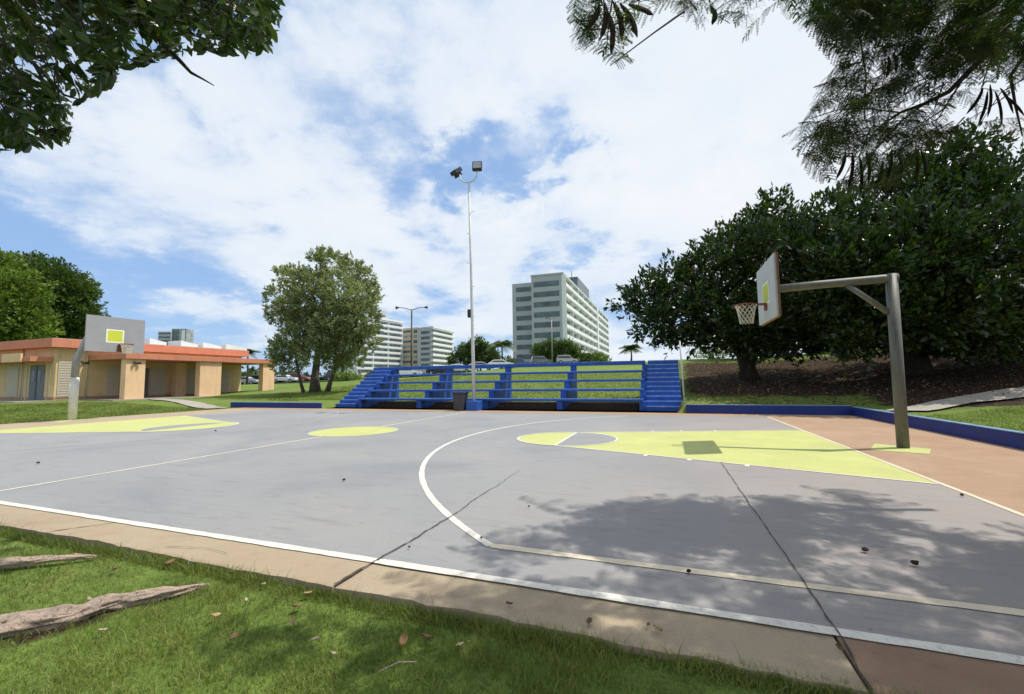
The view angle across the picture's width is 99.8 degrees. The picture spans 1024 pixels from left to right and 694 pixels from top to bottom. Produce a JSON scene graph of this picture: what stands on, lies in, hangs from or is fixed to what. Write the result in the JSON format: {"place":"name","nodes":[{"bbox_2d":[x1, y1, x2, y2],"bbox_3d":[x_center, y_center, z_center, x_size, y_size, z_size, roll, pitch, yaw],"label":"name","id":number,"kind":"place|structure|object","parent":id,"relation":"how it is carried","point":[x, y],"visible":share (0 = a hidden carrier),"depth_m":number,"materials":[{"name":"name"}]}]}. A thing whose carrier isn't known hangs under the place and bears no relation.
{"place":"outdoors","nodes":[
{"label":"outdoors","id":0,"kind":"place"},
{"bbox_2d":[0,396,211,402],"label":"pavement","id":1,"kind":"structure","parent":0,"point":[105,399],"depth_m":33.35,"materials":[{"name":"concrete"}]},
{"bbox_2d":[0,504,373,596],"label":"pavement","id":2,"kind":"structure","parent":0,"point":[317,570],"depth_m":3.80,"materials":[{"name":"beige concrete"}]},
{"bbox_2d":[152,398,225,407],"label":"path","id":3,"kind":"structure","parent":0,"point":[194,404],"depth_m":28.00,"materials":[{"name":"concrete"}]},
{"bbox_2d":[241,367,515,384],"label":"car park","id":4,"kind":"structure","parent":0,"point":[358,379],"depth_m":79.66,"materials":[{"name":"asphalt"}]},
{"bbox_2d":[241,377,258,383],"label":"parked car","id":5,"kind":"object","parent":4,"relation":"on","point":[251,380],"visible":0.62,"depth_m":83.07,"materials":[{"name":"silver metal"}]},
{"bbox_2d":[274,375,297,381],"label":"parked car","id":6,"kind":"object","parent":4,"relation":"on","point":[288,378],"visible":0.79,"depth_m":83.09,"materials":[{"name":"white metal"}]},
{"bbox_2d":[287,373,310,380],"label":"parked car","id":7,"kind":"object","parent":4,"relation":"on","point":[303,377],"visible":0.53,"depth_m":87.25,"materials":[{"name":"red metal"}]},
{"bbox_2d":[325,371,349,379],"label":"parked car","id":8,"kind":"object","parent":4,"relation":"on","point":[327,375],"visible":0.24,"depth_m":83.14,"materials":[{"name":"grey metal"}]},
{"bbox_2d":[399,370,422,376],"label":"parked car","id":9,"kind":"object","parent":4,"relation":"on","point":[409,372],"visible":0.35,"depth_m":69.16,"materials":[{"name":"white metal"}]},
{"bbox_2d":[426,369,454,373],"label":"parked car","id":10,"kind":"object","parent":4,"relation":"on","point":[431,371],"visible":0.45,"depth_m":68.14,"materials":[{"name":"black metal"}]},
{"bbox_2d":[451,364,471,371],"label":"parked car","id":11,"kind":"object","parent":4,"relation":"on","point":[467,370],"visible":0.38,"depth_m":70.12,"materials":[{"name":"white metal"}]},
{"bbox_2d":[469,362,490,369],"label":"parked car","id":12,"kind":"object","parent":4,"relation":"on","point":[479,363],"visible":0.24,"depth_m":72.36,"materials":[{"name":"silver metal"}]},
{"bbox_2d":[322,407,676,412],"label":"pavement","id":13,"kind":"structure","parent":0,"point":[514,409],"depth_m":20.49,"materials":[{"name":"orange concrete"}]},
{"bbox_2d":[679,341,684,403],"bbox_3d":[7.345,1.275,18.584,0.168,3.102,0.062,-4,-5,36],"label":"pipe post","id":14,"kind":"object","parent":13,"relation":"on","point":[682,372],"visible":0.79,"depth_m":18.59,"materials":[{"name":"metal"}]},
{"bbox_2d":[0,344,1023,693],"bbox_3d":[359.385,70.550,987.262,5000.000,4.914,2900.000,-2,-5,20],"label":"ground","id":15,"kind":"structure","parent":0,"point":[716,372],"depth_m":2.91,"materials":[{"name":"plant"}]},
{"bbox_2d":[0,247,66,341],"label":"broadleaf tree","id":16,"kind":"object","parent":15,"relation":"on","point":[17,314],"visible":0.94,"depth_m":56.46,"materials":[{"name":"green plant"}]},
{"bbox_2d":[0,553,95,568],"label":"exposed root","id":17,"kind":"object","parent":15,"relation":"on","point":[12,562],"visible":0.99,"depth_m":3.54,"materials":[{"name":"brown wood"}]},
{"bbox_2d":[12,249,110,339],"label":"broadleaf tree","id":18,"kind":"object","parent":15,"relation":"on","point":[76,298],"visible":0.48,"depth_m":63.99,"materials":[{"name":"green plant"}]},
{"bbox_2d":[0,583,209,638],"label":"exposed root","id":19,"kind":"object","parent":15,"relation":"on","point":[13,625],"visible":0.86,"depth_m":2.77,"materials":[{"name":"brown wood"}]},
{"bbox_2d":[0,338,274,400],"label":"community building","id":20,"kind":"structure","parent":15,"relation":"on","point":[36,369],"depth_m":35.16,"materials":[{"name":"beige paint"}]},
{"bbox_2d":[6,365,19,396],"bbox_3d":[-39.994,2.736,34.520,1.600,2.500,0.082,-2,-5,20],"label":"door","id":21,"kind":"structure","parent":20,"relation":"in","point":[12,382],"depth_m":34.47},
{"bbox_2d":[28,365,45,399],"bbox_3d":[-36.814,2.764,33.380,1.950,2.710,0.067,-2,-5,20],"label":"door","id":22,"kind":"structure","parent":20,"relation":"in","point":[37,372],"depth_m":33.34,"materials":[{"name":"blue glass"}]},
{"bbox_2d":[56,361,71,397],"bbox_3d":[-34.372,2.489,33.198,0.082,2.750,0.900,-2,-5,20],"label":"window","id":23,"kind":"structure","parent":20,"relation":"in","point":[64,367],"depth_m":33.09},
{"bbox_2d":[105,366,118,395],"bbox_3d":[-33.355,2.843,36.002,0.082,2.450,0.800,-2,-5,20],"label":"door","id":24,"kind":"structure","parent":20,"relation":"in","point":[112,371],"depth_m":35.98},
{"bbox_2d":[144,368,148,396],"bbox_3d":[-32.578,3.151,38.177,0.057,2.550,0.650,-2,-5,20],"label":"door","id":25,"kind":"structure","parent":20,"relation":"in","point":[146,369],"depth_m":38.33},
{"bbox_2d":[149,367,165,394],"bbox_3d":[-32.205,3.099,39.192,0.082,2.500,1.200,-2,-5,20],"label":"door","id":26,"kind":"structure","parent":20,"relation":"in","point":[157,374],"depth_m":39.16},
{"bbox_2d":[186,368,195,393],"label":"door","id":27,"kind":"structure","parent":20,"relation":"in","point":[190,374],"depth_m":41.88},
{"bbox_2d":[221,370,229,392],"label":"door","id":28,"kind":"structure","parent":20,"relation":"in","point":[224,373],"depth_m":45.13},
{"bbox_2d":[0,0,285,153],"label":"broadleaf tree","id":29,"kind":"object","parent":15,"relation":"on","point":[157,22],"visible":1,"depth_m":3.61,"materials":[{"name":"green plant"}]},
{"bbox_2d":[158,332,171,341],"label":"apartment tower","id":30,"kind":"structure","parent":15,"relation":"on","point":[165,336],"depth_m":342.29,"materials":[{"name":"concrete"}]},
{"bbox_2d":[171,329,193,342],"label":"apartment tower","id":31,"kind":"structure","parent":15,"relation":"on","point":[186,335],"depth_m":332.69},
{"bbox_2d":[230,631,238,639],"bbox_3d":[-1.582,1.647,2.454,0.040,0.020,0.075,7,-5,-5],"label":"fallen leaf","id":32,"kind":"object","parent":15,"relation":"on","point":[234,635],"visible":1,"depth_m":2.46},
{"bbox_2d":[245,349,259,384],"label":"palm","id":33,"kind":"object","parent":15,"relation":"on","point":[251,352],"visible":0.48,"depth_m":75.63,"materials":[{"name":"green plant"}]},
{"bbox_2d":[230,402,321,407],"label":"wall","id":34,"kind":"structure","parent":15,"relation":"on","point":[276,404],"depth_m":25.05,"materials":[{"name":"blue paint"}]},
{"bbox_2d":[261,244,386,392],"bbox_3d":[-16.563,-2.759,37.925,12.372,13.906,6.972,-2,-5,20],"label":"grey green tree","id":35,"kind":"object","parent":15,"relation":"on","point":[313,318],"visible":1,"depth_m":36.84,"materials":[{"name":"green plant"}]},
{"bbox_2d":[333,369,363,380],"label":"shrub","id":36,"kind":"object","parent":15,"relation":"on","point":[338,376],"visible":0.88,"depth_m":69.69,"materials":[{"name":"green plant"}]},
{"bbox_2d":[336,310,402,378],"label":"apartment tower","id":37,"kind":"structure","parent":15,"relation":"on","point":[390,354],"depth_m":237.31,"materials":[{"name":"concrete"}]},
{"bbox_2d":[241,366,500,382],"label":"distant trees","id":38,"kind":"object","parent":15,"relation":"on","point":[252,371],"visible":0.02,"depth_m":195.06,"materials":[{"name":"green plant"}]},
{"bbox_2d":[379,661,417,672],"bbox_3d":[-0.566,1.584,2.149,0.192,0.026,0.018,2,-5,-28],"label":"twig","id":39,"kind":"object","parent":15,"relation":"on","point":[397,663],"visible":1,"depth_m":2.15,"materials":[{"name":"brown wood"}]},
{"bbox_2d":[399,632,407,645],"bbox_3d":[-0.608,1.638,2.413,0.044,0.022,0.083,3,9,0],"label":"fallen leaf","id":40,"kind":"object","parent":15,"relation":"on","point":[403,639],"visible":1,"depth_m":2.42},
{"bbox_2d":[395,306,427,376],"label":"street lamp","id":41,"kind":"object","parent":15,"relation":"on","point":[396,307],"visible":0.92,"depth_m":72.42,"materials":[{"name":"grey metal"}]},
{"bbox_2d":[403,326,454,366],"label":"apartment tower","id":42,"kind":"structure","parent":15,"relation":"on","point":[431,345],"depth_m":242.93,"materials":[{"name":"concrete"}]},
{"bbox_2d":[445,335,515,371],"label":"tree","id":43,"kind":"object","parent":15,"relation":"on","point":[462,353],"visible":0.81,"depth_m":86.97,"materials":[{"name":"green plant"}]},
{"bbox_2d":[484,340,515,359],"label":"palm","id":44,"kind":"object","parent":15,"relation":"on","point":[505,345],"visible":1,"depth_m":79.22,"materials":[{"name":"green plant"}]},
{"bbox_2d":[488,360,513,368],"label":"parked car","id":45,"kind":"object","parent":15,"relation":"on","point":[498,362],"visible":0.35,"depth_m":71.33,"materials":[{"name":"white metal"}]},
{"bbox_2d":[335,360,681,410],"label":"bleachers","id":46,"kind":"object","parent":15,"relation":"on","point":[659,390],"visible":0.91,"depth_m":23.21,"materials":[{"name":"blue paint"}]},
{"bbox_2d":[0,409,1023,655],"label":"court","id":47,"kind":"object","parent":15,"relation":"on","point":[670,511],"visible":1,"depth_m":4.83,"materials":[{"name":"concrete"}]},
{"bbox_2d":[0,416,227,432],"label":"key paint","id":48,"kind":"object","parent":47,"relation":"on","point":[135,425],"visible":1,"depth_m":15.20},
{"bbox_2d":[142,423,217,430],"bbox_3d":[-11.445,2.714,14.796,1.000,0.001,2.580,-2,-5,20],"label":"free-throw semicircle","id":49,"kind":"object","parent":48,"relation":"on","point":[167,427],"visible":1,"depth_m":14.67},
{"bbox_2d":[0,436,322,490],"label":"court marking","id":50,"kind":"object","parent":47,"relation":"on","point":[142,466],"visible":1,"depth_m":7.44,"materials":[{"name":"white paint"}]},
{"bbox_2d":[6,411,338,450],"bbox_3d":[-9.568,2.667,14.485,3.472,0.001,13.867,-2,-5,20],"label":"court marking","id":51,"kind":"object","parent":47,"relation":"on","point":[182,436],"visible":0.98,"depth_m":11.74,"materials":[{"name":"paint"}]},
{"bbox_2d":[141,422,236,431],"bbox_3d":[-10.362,2.673,14.409,1.300,0.001,3.000,-2,-5,20],"label":"key paint","id":52,"kind":"object","parent":47,"relation":"on","point":[204,426],"visible":0.94,"depth_m":14.28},
{"bbox_2d":[309,426,396,435],"bbox_3d":[-4.619,2.467,12.662,2.480,0.001,2.480,-2,-5,20],"label":"circle","id":53,"kind":"object","parent":47,"relation":"on","point":[354,431],"visible":0.98,"depth_m":12.56,"materials":[{"name":"yellow paint"}]},
{"bbox_2d":[307,426,398,436],"bbox_3d":[-4.620,2.466,12.664,2.522,0.001,2.524,-2,-5,20],"label":"court marking","id":54,"kind":"object","parent":53,"relation":"on","point":[360,435],"visible":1,"depth_m":12.41,"materials":[{"name":"paint"}]},
{"bbox_2d":[376,471,517,559],"bbox_3d":[-0.446,1.835,5.194,0.069,0.001,3.699,-2,-5,19],"label":"pavement joint","id":55,"kind":"object","parent":47,"relation":"on","point":[429,528],"visible":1,"depth_m":4.08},
{"bbox_2d":[0,501,1023,664],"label":"court marking","id":56,"kind":"object","parent":47,"relation":"on","point":[978,653],"visible":1,"depth_m":2.82,"materials":[{"name":"white paint"}]},
{"bbox_2d":[419,416,612,545],"bbox_3d":[0.532,2.260,10.818,3.493,0.001,13.889,-2,-5,20],"label":"court marking","id":57,"kind":"object","parent":47,"relation":"on","point":[447,513],"visible":1,"depth_m":5.14,"materials":[{"name":"white paint"}]},
{"bbox_2d":[519,432,574,444],"bbox_3d":[0.777,2.252,10.733,1.195,0.001,2.390,-2,-5,20],"label":"key paint","id":58,"kind":"object","parent":47,"relation":"on","point":[548,438],"visible":0.98,"depth_m":10.69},
{"bbox_2d":[561,432,617,445],"bbox_3d":[1.915,2.201,10.328,1.222,0.001,2.439,-2,-5,20],"label":"court marking","id":59,"kind":"object","parent":47,"relation":"on","point":[593,444],"visible":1,"depth_m":9.70,"materials":[{"name":"white paint"}]},
{"bbox_2d":[648,430,759,431],"bbox_3d":[4.741,2.268,11.616,5.994,0.001,0.055,-1,-4,1],"label":"court marking","id":60,"kind":"object","parent":47,"relation":"on","point":[739,430],"visible":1,"depth_m":11.61,"materials":[{"name":"white paint"}]},
{"bbox_2d":[555,445,937,483],"bbox_3d":[3.272,1.972,7.541,5.994,0.001,0.055,-4,-6,39],"label":"court marking","id":61,"kind":"object","parent":47,"relation":"on","point":[758,465],"visible":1,"depth_m":6.91,"materials":[{"name":"white paint"}]},
{"bbox_2d":[559,430,934,482],"bbox_3d":[4.011,2.123,9.577,5.677,0.001,6.214,-2,-5,20],"label":"key paint","id":62,"kind":"object","parent":47,"relation":"on","point":[796,449],"visible":1,"depth_m":8.57,"materials":[{"name":"paint"}]},
{"bbox_2d":[558,432,615,445],"bbox_3d":[1.902,2.205,10.331,1.195,0.001,2.390,-2,-5,20],"label":"key paint","id":63,"kind":"object","parent":62,"relation":"on","point":[578,438],"visible":0.98,"depth_m":10.25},
{"bbox_2d":[490,543,1023,615],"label":"court marking","id":64,"kind":"object","parent":47,"relation":"on","point":[990,608],"visible":1,"depth_m":3.01,"materials":[{"name":"beige paint"}]},
{"bbox_2d":[721,462,872,689],"bbox_3d":[2.604,1.754,4.635,0.038,0.001,5.700,-2,-5,19],"label":"pavement joint","id":65,"kind":"object","parent":47,"relation":"on","point":[852,657],"visible":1,"depth_m":2.57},
{"bbox_2d":[769,417,1023,515],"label":"court marking","id":66,"kind":"object","parent":47,"relation":"on","point":[993,503],"visible":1,"depth_m":5.92,"materials":[{"name":"beige paint"}]},
{"bbox_2d":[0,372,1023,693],"bbox_3d":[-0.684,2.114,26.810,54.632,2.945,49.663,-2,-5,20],"label":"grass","id":67,"kind":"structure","parent":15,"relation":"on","point":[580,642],"depth_m":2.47,"materials":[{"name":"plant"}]},
{"bbox_2d":[510,358,529,363],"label":"parked car","id":68,"kind":"object","parent":15,"relation":"on","point":[519,360],"visible":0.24,"depth_m":89.41,"materials":[{"name":"blue metal"}]},
{"bbox_2d":[530,356,551,362],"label":"parked car","id":69,"kind":"object","parent":15,"relation":"on","point":[538,359],"visible":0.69,"depth_m":89.40,"materials":[{"name":"grey metal"}]},
{"bbox_2d":[546,317,552,362],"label":"street lamp","id":70,"kind":"object","parent":15,"relation":"on","point":[551,340],"visible":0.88,"depth_m":88.28,"materials":[{"name":"metal"}]},
{"bbox_2d":[512,271,609,361],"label":"apartment tower","id":71,"kind":"structure","parent":15,"relation":"on","point":[564,303],"depth_m":135.71,"materials":[{"name":"concrete"}]},
{"bbox_2d":[516,287,530,291],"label":"window","id":72,"kind":"structure","parent":71,"relation":"in","point":[521,289],"depth_m":136.95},
{"bbox_2d":[516,296,530,301],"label":"window","id":73,"kind":"structure","parent":71,"relation":"in","point":[527,298],"depth_m":136.70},
{"bbox_2d":[516,306,531,310],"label":"window","id":74,"kind":"structure","parent":71,"relation":"in","point":[522,308],"depth_m":136.44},
{"bbox_2d":[516,315,531,320],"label":"window","id":75,"kind":"structure","parent":71,"relation":"in","point":[518,318],"depth_m":136.25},
{"bbox_2d":[516,325,531,329],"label":"window","id":76,"kind":"structure","parent":71,"relation":"in","point":[524,327],"depth_m":135.92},
{"bbox_2d":[517,335,531,339],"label":"window","id":77,"kind":"structure","parent":71,"relation":"in","point":[519,337],"depth_m":135.79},
{"bbox_2d":[517,344,531,349],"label":"window","id":78,"kind":"structure","parent":71,"relation":"in","point":[519,347],"depth_m":135.57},
{"bbox_2d":[517,354,531,358],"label":"window","id":79,"kind":"structure","parent":71,"relation":"in","point":[525,356],"depth_m":135.23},
{"bbox_2d":[533,280,558,286],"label":"window","id":80,"kind":"structure","parent":71,"relation":"in","point":[555,282],"depth_m":128.29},
{"bbox_2d":[534,290,558,296],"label":"window","id":81,"kind":"structure","parent":71,"relation":"in","point":[546,293],"depth_m":128.03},
{"bbox_2d":[534,301,559,307],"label":"window","id":82,"kind":"structure","parent":71,"relation":"in","point":[549,303],"depth_m":127.78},
{"bbox_2d":[534,311,559,317],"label":"window","id":83,"kind":"structure","parent":71,"relation":"in","point":[552,313],"depth_m":127.53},
{"bbox_2d":[534,321,559,327],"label":"window","id":84,"kind":"structure","parent":71,"relation":"in","point":[557,323],"depth_m":127.36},
{"bbox_2d":[534,332,559,337],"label":"window","id":85,"kind":"structure","parent":71,"relation":"in","point":[545,334],"depth_m":127.19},
{"bbox_2d":[529,336,594,362],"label":"tree","id":86,"kind":"object","parent":15,"relation":"on","point":[561,347],"visible":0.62,"depth_m":98.88,"materials":[{"name":"green plant"}]},
{"bbox_2d":[556,355,577,362],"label":"parked car","id":87,"kind":"object","parent":15,"relation":"on","point":[563,358],"visible":0.84,"depth_m":89.37,"materials":[{"name":"silver metal"}]},
{"bbox_2d":[586,349,611,361],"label":"shrub","id":88,"kind":"object","parent":15,"relation":"on","point":[600,356],"visible":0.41,"depth_m":107.26,"materials":[{"name":"green plant"}]},
{"bbox_2d":[618,344,643,360],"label":"palm","id":89,"kind":"object","parent":15,"relation":"on","point":[630,348],"visible":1,"depth_m":83.69,"materials":[{"name":"green plant"}]},
{"bbox_2d":[686,343,728,358],"bbox_3d":[16.699,0.482,35.963,4.279,2.534,2.602,0,-4,-7],"label":"shrub","id":90,"kind":"object","parent":15,"relation":"on","point":[709,357],"visible":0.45,"depth_m":35.84,"materials":[{"name":"green plant"}]},
{"bbox_2d":[603,182,839,380],"bbox_3d":[12.825,-3.603,23.090,14.178,11.163,8.191,0,-4,-9],"label":"broadleaf tree","id":91,"kind":"object","parent":15,"relation":"on","point":[753,235],"visible":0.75,"depth_m":22.16,"materials":[{"name":"green plant"}]},
{"bbox_2d":[686,404,851,414],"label":"wall","id":92,"kind":"structure","parent":15,"relation":"on","point":[774,409],"depth_m":16.60,"materials":[{"name":"blue paint"}]},
{"bbox_2d":[704,287,849,356],"bbox_3d":[20.325,-2.053,32.784,12.386,7.353,6.259,0,-4,-6],"label":"broadleaf tree","id":93,"kind":"object","parent":15,"relation":"on","point":[725,350],"visible":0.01,"depth_m":32.66,"materials":[{"name":"green plant"}]},
{"bbox_2d":[566,0,1023,200],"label":"feathery tree","id":94,"kind":"object","parent":15,"relation":"on","point":[974,42],"visible":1,"depth_m":4.52,"materials":[{"name":"green plant"}]},
{"bbox_2d":[678,354,1023,404],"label":"leaf litter","id":95,"kind":"object","parent":15,"relation":"on","point":[923,381],"visible":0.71,"depth_m":19.53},
{"bbox_2d":[765,117,1023,374],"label":"broadleaf tree","id":96,"kind":"object","parent":15,"relation":"on","point":[961,287],"visible":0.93,"depth_m":17.29,"materials":[{"name":"green plant"}]},
{"bbox_2d":[852,407,1023,449],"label":"wall","id":97,"kind":"structure","parent":15,"relation":"on","point":[1004,437],"depth_m":10.05,"materials":[{"name":"blue paint"}]},
{"bbox_2d":[0,0,1023,376],"label":"sky","id":98,"kind":"structure","parent":0,"point":[180,193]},
{"bbox_2d":[244,407,857,416],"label":"pavement","id":99,"kind":"structure","parent":0,"point":[586,412],"depth_m":18.57,"materials":[{"name":"orange concrete"}]},
{"bbox_2d":[452,391,468,410],"bbox_3d":[-2.502,2.624,20.913,0.620,0.910,0.660,-2,-5,20],"label":"litter bin","id":100,"kind":"object","parent":99,"relation":"on","point":[460,399],"visible":0.95,"depth_m":20.67,"materials":[{"name":"plastic"}]},
{"bbox_2d":[450,161,481,410],"bbox_3d":[-2.264,-3.114,21.502,1.774,12.476,0.656,-2,-5,20],"label":"floodlight pole","id":101,"kind":"object","parent":99,"relation":"on","point":[473,405],"visible":0.98,"depth_m":21.30,"materials":[{"name":"metal"}]},
{"bbox_2d":[335,563,868,693],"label":"pavement","id":102,"kind":"structure","parent":0,"point":[802,652],"depth_m":2.56,"materials":[{"name":"beige concrete"}]},
{"bbox_2d":[334,560,375,583],"bbox_3d":[-1.173,1.695,3.260,0.035,0.001,0.439,-2,-5,22],"label":"pavement joint","id":103,"kind":"object","parent":102,"relation":"on","point":[354,572],"visible":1,"depth_m":3.22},
{"bbox_2d":[199,409,1023,638],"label":"pavement","id":104,"kind":"structure","parent":0,"point":[991,472],"depth_m":7.71,"materials":[{"name":"concrete"}]},
{"bbox_2d":[0,409,263,429],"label":"court apron","id":105,"kind":"object","parent":104,"relation":"on","point":[52,423],"visible":1,"depth_m":18.52,"materials":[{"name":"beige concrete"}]},
{"bbox_2d":[53,419,88,421],"bbox_3d":[-18.254,3.036,17.862,1.204,0.001,1.104,-3,-5,25],"label":"post base paint","id":106,"kind":"object","parent":105,"relation":"on","point":[68,420],"visible":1,"depth_m":17.78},
{"bbox_2d":[67,314,144,419],"bbox_3d":[-17.316,0.895,18.206,2.338,4.350,1.498,1,-5,-26],"label":"basketball hoop","id":107,"kind":"object","parent":106,"relation":"on","point":[111,334],"visible":1,"depth_m":18.23,"materials":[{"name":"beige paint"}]},
{"bbox_2d":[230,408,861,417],"bbox_3d":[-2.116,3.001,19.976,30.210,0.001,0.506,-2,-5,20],"label":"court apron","id":108,"kind":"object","parent":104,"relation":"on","point":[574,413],"visible":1,"depth_m":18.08,"materials":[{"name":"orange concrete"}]},
{"bbox_2d":[284,409,767,416],"bbox_3d":[-2.125,2.975,19.700,24.220,0.001,0.066,-2,-5,20],"label":"court marking","id":109,"kind":"object","parent":108,"relation":"on","point":[555,413],"visible":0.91,"depth_m":18.24,"materials":[{"name":"paint"}]},
{"bbox_2d":[870,444,930,453],"bbox_3d":[7.625,1.992,8.455,0.863,0.001,1.039,-5,-6,43],"label":"post base paint","id":110,"kind":"object","parent":104,"relation":"on","point":[882,447],"visible":1,"depth_m":8.37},
{"bbox_2d":[734,252,909,448],"bbox_3d":[6.423,0.112,9.368,2.887,3.971,1.685,-1,-4,-2],"label":"basketball hoop","id":111,"kind":"object","parent":110,"relation":"on","point":[770,288],"visible":0.99,"depth_m":8.74,"materials":[{"name":"metal"}]},
{"bbox_2d":[834,635,1023,693],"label":"pavement","id":112,"kind":"structure","parent":0,"point":[909,668],"depth_m":2.10,"materials":[{"name":"concrete"}]},
{"bbox_2d":[888,387,1023,410],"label":"path","id":113,"kind":"structure","parent":0,"point":[965,399],"depth_m":14.80,"materials":[{"name":"concrete"}]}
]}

